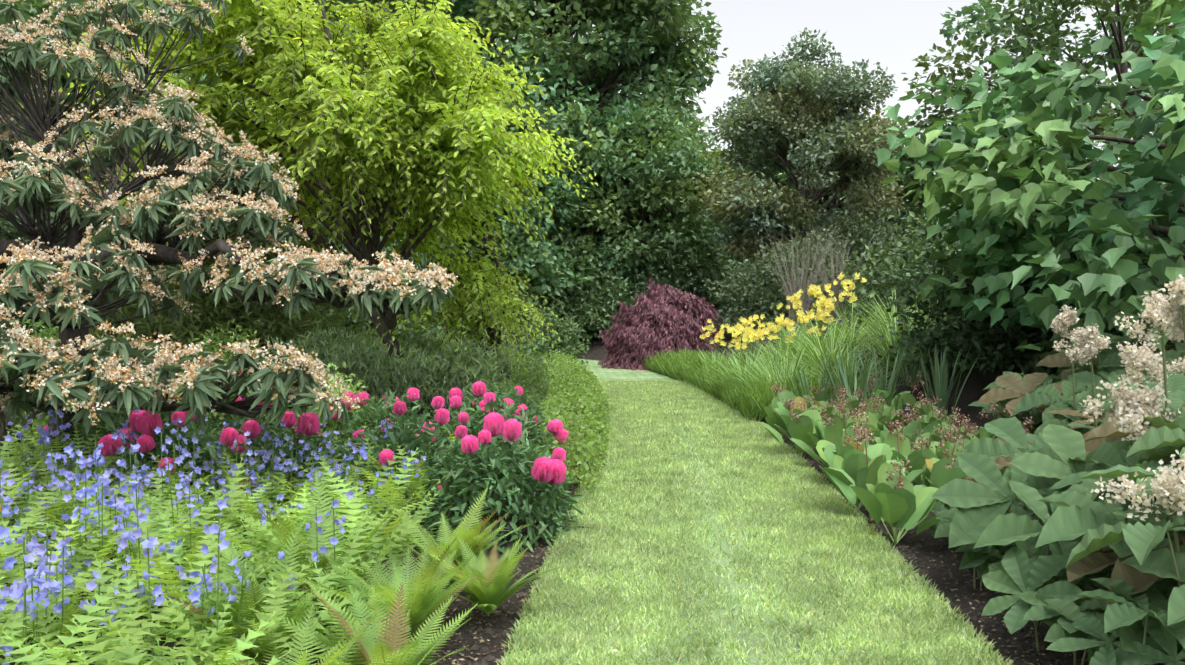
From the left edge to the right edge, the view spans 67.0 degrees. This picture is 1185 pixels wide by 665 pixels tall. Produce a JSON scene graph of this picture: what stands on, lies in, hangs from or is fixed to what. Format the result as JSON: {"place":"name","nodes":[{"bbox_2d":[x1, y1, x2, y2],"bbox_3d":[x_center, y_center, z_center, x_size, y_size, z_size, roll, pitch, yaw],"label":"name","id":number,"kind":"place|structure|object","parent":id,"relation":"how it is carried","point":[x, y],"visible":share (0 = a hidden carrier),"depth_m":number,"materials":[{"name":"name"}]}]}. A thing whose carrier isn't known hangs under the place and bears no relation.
{"place":"outdoors","nodes":[
{"label":"outdoors","id":0,"kind":"place"},
{"bbox_2d":[0,313,1166,664],"bbox_3d":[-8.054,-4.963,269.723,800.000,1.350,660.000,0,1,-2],"label":"soil","id":1,"kind":"structure","parent":0,"point":[976,385],"depth_m":5.52,"materials":[{"name":"brown soil"}]},
{"bbox_2d":[0,319,125,455],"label":"flowering shrub","id":2,"kind":"object","parent":1,"relation":"on","point":[18,423],"visible":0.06,"depth_m":8.41,"materials":[{"name":"green plant"}]},
{"bbox_2d":[0,152,191,379],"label":"shrub","id":3,"kind":"object","parent":1,"relation":"on","point":[10,228],"depth_m":15.74,"materials":[{"name":"green plant"}]},
{"bbox_2d":[0,0,241,352],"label":"dark tree","id":4,"kind":"object","parent":1,"relation":"on","point":[32,8],"visible":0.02,"depth_m":19.34,"materials":[{"name":"green plant"}]},
{"bbox_2d":[12,0,267,194],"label":"tree","id":5,"kind":"object","parent":1,"relation":"on","point":[163,42],"depth_m":38.58,"materials":[{"name":"green plant"}]},
{"bbox_2d":[29,139,369,392],"bbox_3d":[-6.486,-1.417,15.380,5.572,4.840,5.065,0,1,-2],"label":"olive shrub","id":6,"kind":"object","parent":1,"relation":"on","point":[210,316],"visible":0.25,"depth_m":14.29,"materials":[{"name":"green plant"}]},
{"bbox_2d":[27,319,391,440],"bbox_3d":[-3.616,0.634,8.915,3.940,1.549,2.343,0,1,-2],"label":"flowering shrub","id":7,"kind":"object","parent":1,"relation":"on","point":[332,424],"visible":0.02,"depth_m":8.67,"materials":[{"name":"green plant"}]},
{"bbox_2d":[0,0,457,483],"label":"flowering shrub","id":8,"kind":"object","parent":1,"relation":"on","point":[30,187],"visible":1,"depth_m":6.90,"materials":[{"name":"green plant"}]},
{"bbox_2d":[0,401,472,664],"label":"bluebells and ferns","id":9,"kind":"object","parent":1,"relation":"on","point":[146,536],"visible":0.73,"depth_m":4.45,"materials":[{"name":"green plant"}]},
{"bbox_2d":[20,0,597,398],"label":"tree","id":10,"kind":"object","parent":1,"relation":"on","point":[406,126],"visible":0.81,"depth_m":11.97,"materials":[{"name":"green plant"}]},
{"bbox_2d":[43,370,588,553],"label":"peonies","id":11,"kind":"object","parent":1,"relation":"on","point":[486,452],"visible":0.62,"depth_m":6.59,"materials":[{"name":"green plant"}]},
{"bbox_2d":[118,468,564,664],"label":"fern plants","id":12,"kind":"object","parent":1,"relation":"on","point":[408,620],"visible":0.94,"depth_m":4.08,"materials":[{"name":"green plant"}]},
{"bbox_2d":[231,0,464,277],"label":"conifer tree","id":13,"kind":"object","parent":1,"relation":"on","point":[420,266],"visible":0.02,"depth_m":29.19,"materials":[{"name":"green plant"}]},
{"bbox_2d":[234,252,466,369],"bbox_3d":[-5.415,-0.360,19.266,5.202,2.813,4.945,-1,2,-39],"label":"shrub","id":14,"kind":"object","parent":1,"relation":"on","point":[349,322],"visible":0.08,"depth_m":18.23,"materials":[{"name":"green plant"}]},
{"bbox_2d":[262,325,518,412],"bbox_3d":[-3.060,0.511,15.370,3.424,1.378,6.116,0,1,-2],"label":"low shrub","id":15,"kind":"object","parent":1,"relation":"on","point":[446,374],"visible":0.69,"depth_m":13.11,"materials":[{"name":"green plant"}]},
{"bbox_2d":[215,0,568,244],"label":"tree","id":16,"kind":"object","parent":1,"relation":"on","point":[372,2],"visible":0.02,"depth_m":40.38,"materials":[{"name":"green plant"}]},
{"bbox_2d":[360,212,559,391],"bbox_3d":[-2.140,-0.421,14.591,3.299,3.428,3.843,0,1,-2],"label":"shrub","id":17,"kind":"object","parent":1,"relation":"on","point":[474,308],"visible":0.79,"depth_m":13.93,"materials":[{"name":"green plant"}]},
{"bbox_2d":[398,293,554,364],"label":"shrub","id":18,"kind":"object","parent":1,"relation":"on","point":[538,347],"visible":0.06,"depth_m":21.71,"materials":[{"name":"green plant"}]},
{"bbox_2d":[447,343,550,412],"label":"shrub","id":19,"kind":"object","parent":1,"relation":"on","point":[534,366],"visible":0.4,"depth_m":15.18,"materials":[{"name":"green plant"}]},
{"bbox_2d":[397,90,604,320],"bbox_3d":[-3.892,-4.128,33.467,8.672,9.613,7.682,0,1,-2],"label":"tree","id":20,"kind":"object","parent":1,"relation":"on","point":[537,267],"visible":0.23,"depth_m":32.43,"materials":[{"name":"green plant"}]},
{"bbox_2d":[498,522,512,540],"bbox_3d":[-0.604,1.400,6.199,0.100,0.170,0.040,0,1,10],"label":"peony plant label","id":21,"kind":"object","parent":1,"relation":"on","point":[509,536],"visible":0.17,"depth_m":6.19,"materials":[{"name":"black"}]},
{"bbox_2d":[417,0,625,92],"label":"tree","id":22,"kind":"object","parent":1,"relation":"on","point":[494,36],"depth_m":53.69,"materials":[{"name":"green plant"}]},
{"bbox_2d":[483,347,611,493],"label":"hedge","id":23,"kind":"object","parent":1,"relation":"on","point":[568,374],"visible":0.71,"depth_m":10.75,"materials":[{"name":"green plant"}]},
{"bbox_2d":[514,305,590,363],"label":"shrub","id":24,"kind":"object","parent":1,"relation":"on","point":[563,345],"visible":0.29,"depth_m":26.25,"materials":[{"name":"green plant"}]},
{"bbox_2d":[414,0,727,256],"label":"oak tree","id":25,"kind":"object","parent":1,"relation":"on","point":[666,67],"visible":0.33,"depth_m":36.51,"materials":[{"name":"green plant"}]},
{"bbox_2d":[527,259,641,341],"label":"shrub","id":26,"kind":"object","parent":1,"relation":"on","point":[590,314],"visible":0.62,"depth_m":33.02,"materials":[{"name":"green plant"}]},
{"bbox_2d":[554,97,736,309],"bbox_3d":[1.815,-4.533,36.270,8.343,9.678,7.765,0,1,-2],"label":"tree","id":27,"kind":"object","parent":1,"relation":"on","point":[665,178],"visible":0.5,"depth_m":34.34,"materials":[{"name":"green plant"}]},
{"bbox_2d":[597,276,729,370],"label":"red-leaved shrub","id":28,"kind":"object","parent":1,"relation":"on","point":[659,318],"visible":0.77,"depth_m":24.87,"materials":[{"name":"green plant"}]},
{"bbox_2d":[620,232,749,322],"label":"shrub","id":29,"kind":"object","parent":1,"relation":"on","point":[688,284],"visible":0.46,"depth_m":33.14,"materials":[{"name":"green plant"}]},
{"bbox_2d":[607,100,779,307],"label":"tree","id":30,"kind":"object","parent":1,"relation":"on","point":[701,133],"depth_m":49.53,"materials":[{"name":"green plant"}]},
{"bbox_2d":[639,348,853,421],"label":"ornamental grass","id":31,"kind":"object","parent":1,"relation":"on","point":[668,362],"visible":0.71,"depth_m":15.77,"materials":[{"name":"green plant"}]},
{"bbox_2d":[675,271,890,391],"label":"yellow flowers","id":32,"kind":"object","parent":1,"relation":"on","point":[760,333],"visible":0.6,"depth_m":17.56,"materials":[{"name":"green plant"}]},
{"bbox_2d":[702,231,869,328],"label":"shrub","id":33,"kind":"object","parent":1,"relation":"on","point":[774,298],"visible":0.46,"depth_m":24.77,"materials":[{"name":"green plant"}]},
{"bbox_2d":[694,27,908,306],"bbox_3d":[7.107,-5.376,30.922,7.287,9.970,6.993,0,1,-2],"label":"grey green tree","id":34,"kind":"object","parent":1,"relation":"on","point":[794,100],"visible":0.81,"depth_m":29.73,"materials":[{"name":"green plant"}]},
{"bbox_2d":[758,219,883,334],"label":"bare shrub twigs","id":35,"kind":"object","parent":1,"relation":"on","point":[805,306],"visible":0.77,"depth_m":21.67,"materials":[{"name":"plant"}]},
{"bbox_2d":[698,105,960,317],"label":"tree","id":36,"kind":"object","parent":1,"relation":"on","point":[906,176],"visible":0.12,"depth_m":42.03,"materials":[{"name":"green plant"}]},
{"bbox_2d":[693,287,982,418],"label":"ornamental grass","id":37,"kind":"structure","parent":1,"relation":"on","point":[831,368],"depth_m":13.23,"materials":[{"name":"green plant"}]},
{"bbox_2d":[759,188,917,323],"bbox_3d":[8.009,-2.448,29.090,5.660,4.641,5.874,0,1,14],"label":"shrub","id":38,"kind":"object","parent":1,"relation":"on","point":[862,242],"visible":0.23,"depth_m":28.45,"materials":[{"name":"green plant"}]},
{"bbox_2d":[760,373,1033,543],"bbox_3d":[2.901,0.969,8.960,2.349,0.896,6.528,0,1,7],"label":"bergenia","id":39,"kind":"object","parent":1,"relation":"on","point":[880,459],"visible":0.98,"depth_m":7.81,"materials":[{"name":"green plant"}]},
{"bbox_2d":[902,405,911,425],"bbox_3d":[3.521,1.114,10.022,0.100,0.610,0.040,0,1,-10],"label":"bergenia plant label","id":40,"kind":"object","parent":1,"relation":"on","point":[905,408],"visible":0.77,"depth_m":10.02,"materials":[{"name":"black"}]},
{"bbox_2d":[832,183,990,326],"bbox_3d":[8.848,-1.997,22.219,6.202,4.060,5.933,0,1,-2],"label":"shrub","id":41,"kind":"object","parent":1,"relation":"on","point":[891,261],"visible":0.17,"depth_m":21.61,"materials":[{"name":"green plant"}]},
{"bbox_2d":[875,220,1167,375],"bbox_3d":[6.072,-0.648,12.809,4.015,2.460,3.964,0,1,-2],"label":"shrub","id":42,"kind":"object","parent":1,"relation":"on","point":[987,334],"visible":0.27,"depth_m":12.21,"materials":[{"name":"green plant"}]},
{"bbox_2d":[874,0,1184,386],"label":"tree","id":43,"kind":"object","parent":1,"relation":"on","point":[1052,215],"visible":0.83,"depth_m":10.11,"materials":[{"name":"green plant"}]},
{"bbox_2d":[901,0,1184,226],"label":"tree","id":44,"kind":"object","parent":1,"relation":"on","point":[1118,27],"visible":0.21,"depth_m":38.00,"materials":[{"name":"green plant"}]},
{"bbox_2d":[987,349,1109,439],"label":"leafy plant","id":45,"kind":"object","parent":1,"relation":"on","point":[1083,368],"depth_m":8.68,"materials":[{"name":"green plant"}]},
{"bbox_2d":[920,163,1184,329],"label":"shrub","id":46,"kind":"object","parent":1,"relation":"on","point":[948,248],"depth_m":16.07,"materials":[{"name":"green plant"}]},
{"bbox_2d":[930,274,1184,664],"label":"rodgersia plant","id":47,"kind":"object","parent":1,"relation":"on","point":[1068,510],"visible":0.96,"depth_m":4.39,"materials":[{"name":"green plant"}]},
{"bbox_2d":[1130,254,1183,349],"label":"shrub","id":48,"kind":"object","parent":1,"relation":"on","point":[1175,255],"depth_m":9.01,"materials":[{"name":"green plant"}]},
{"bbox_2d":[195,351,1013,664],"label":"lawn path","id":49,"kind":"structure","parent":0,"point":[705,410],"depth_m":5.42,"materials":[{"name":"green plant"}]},
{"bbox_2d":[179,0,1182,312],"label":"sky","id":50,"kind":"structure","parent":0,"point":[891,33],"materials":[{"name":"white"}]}
]}

